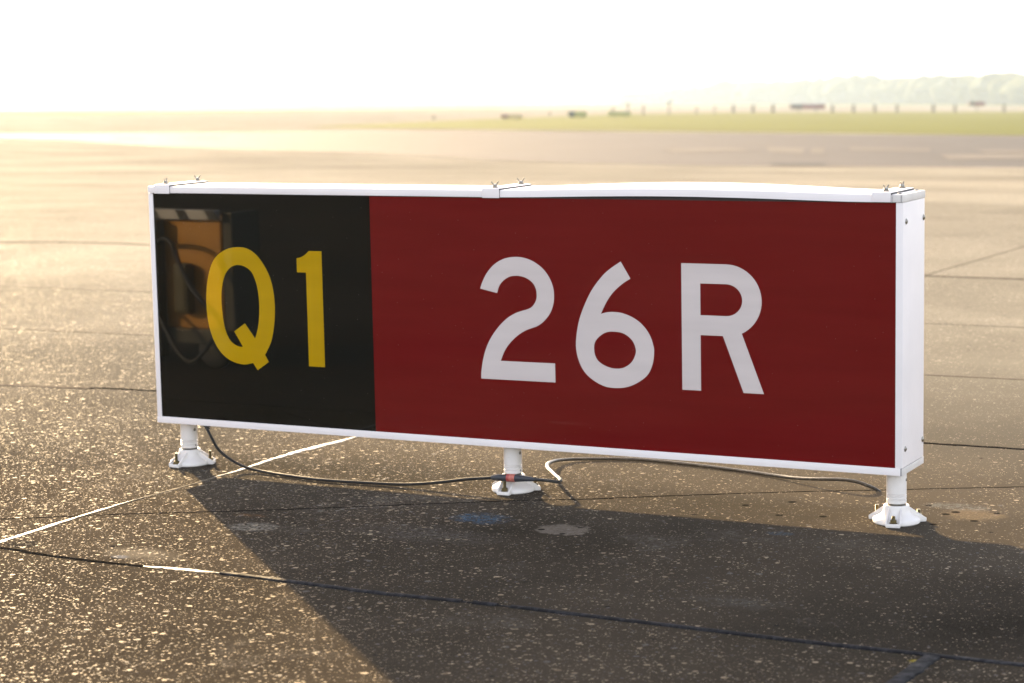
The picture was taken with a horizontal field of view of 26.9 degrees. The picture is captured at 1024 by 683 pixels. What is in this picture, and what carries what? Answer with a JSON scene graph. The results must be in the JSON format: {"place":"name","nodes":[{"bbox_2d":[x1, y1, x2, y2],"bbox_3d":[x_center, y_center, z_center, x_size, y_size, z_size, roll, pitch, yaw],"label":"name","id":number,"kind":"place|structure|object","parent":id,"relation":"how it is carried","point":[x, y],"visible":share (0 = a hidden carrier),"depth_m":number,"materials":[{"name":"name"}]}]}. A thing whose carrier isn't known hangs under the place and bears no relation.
{"place":"outdoors","nodes":[
{"label":"outdoors","id":0,"kind":"place"},
{"bbox_2d":[0,109,499,114],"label":"grass field","id":1,"kind":"structure","parent":0,"point":[63,112],"depth_m":267.71,"materials":[{"name":"green plant"}]},
{"bbox_2d":[0,103,1023,682],"bbox_3d":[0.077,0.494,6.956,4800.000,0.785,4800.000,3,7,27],"label":"ground","id":2,"kind":"structure","parent":0,"point":[128,553],"depth_m":6.67,"materials":[{"name":"grey asphalt"}]},
{"bbox_2d":[0,71,1023,104],"bbox_3d":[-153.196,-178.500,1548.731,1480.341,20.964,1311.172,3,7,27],"label":"distant woodland","id":3,"kind":"object","parent":2,"relation":"on","point":[997,88],"visible":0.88,"depth_m":1197.19,"materials":[{"name":"green plant"}]},
{"bbox_2d":[148,175,926,527],"bbox_3d":[0.012,-0.020,7.034,2.771,1.020,0.268,3,8,27],"label":"taxiway guidance sign","id":4,"kind":"object","parent":2,"relation":"on","point":[756,325],"visible":0.96,"depth_m":6.84,"materials":[{"name":"red"}]},
{"bbox_2d":[206,427,880,491],"bbox_3d":[0.065,0.403,7.240,2.289,0.151,0.630,0,6,1],"label":"power cable","id":5,"kind":"object","parent":2,"relation":"on","point":[510,477],"visible":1,"depth_m":7.21,"materials":[{"name":"rubber"}]},
{"bbox_2d":[0,130,1023,166],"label":"taxiway","id":6,"kind":"structure","parent":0,"point":[714,149],"depth_m":58.56,"materials":[{"name":"grey asphalt"}]},
{"bbox_2d":[0,108,1023,109],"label":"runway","id":7,"kind":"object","parent":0,"point":[405,108],"visible":0.67,"depth_m":391.95,"materials":[{"name":"grey asphalt"}]},
{"bbox_2d":[0,0,1023,102],"label":"sky","id":8,"kind":"structure","parent":0,"point":[63,49],"materials":[{"name":"white"}]},
{"bbox_2d":[225,104,1023,106],"bbox_3d":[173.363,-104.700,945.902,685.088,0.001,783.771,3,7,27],"label":"horizon grass field","id":9,"kind":"structure","parent":0,"point":[859,105],"depth_m":725.52,"materials":[{"name":"green plant"}]},
{"bbox_2d":[314,112,1023,134],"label":"grass field","id":10,"kind":"structure","parent":0,"point":[982,123],"depth_m":118.09,"materials":[{"name":"green plant"}]},
{"bbox_2d":[501,114,522,118],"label":"airfield marker sign","id":11,"kind":"object","parent":10,"relation":"on","point":[506,116],"visible":0.83,"depth_m":146.03,"materials":[{"name":"beige"}]},
{"bbox_2d":[568,111,586,117],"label":"airfield marker sign","id":12,"kind":"object","parent":10,"relation":"on","point":[581,114],"visible":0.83,"depth_m":159.71,"materials":[{"name":"yellow"}]},
{"bbox_2d":[607,111,630,116],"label":"airfield marker sign","id":13,"kind":"object","parent":10,"relation":"on","point":[619,113],"visible":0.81,"depth_m":170.37,"materials":[{"name":"yellow"}]},
{"bbox_2d":[790,104,824,112],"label":"airfield marker sign","id":14,"kind":"object","parent":10,"relation":"on","point":[807,106],"visible":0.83,"depth_m":232.29,"materials":[{"name":"beige"}]},
{"bbox_2d":[732,104,1004,112],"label":"perimeter fence","id":15,"kind":"object","parent":10,"relation":"on","point":[832,110],"visible":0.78,"depth_m":239.61,"materials":[{"name":"grey"}]},
{"bbox_2d":[968,102,984,111],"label":"airfield marker sign","id":16,"kind":"object","parent":10,"relation":"on","point":[976,104],"visible":0.86,"depth_m":255.50,"materials":[{"name":"beige"}]}
]}

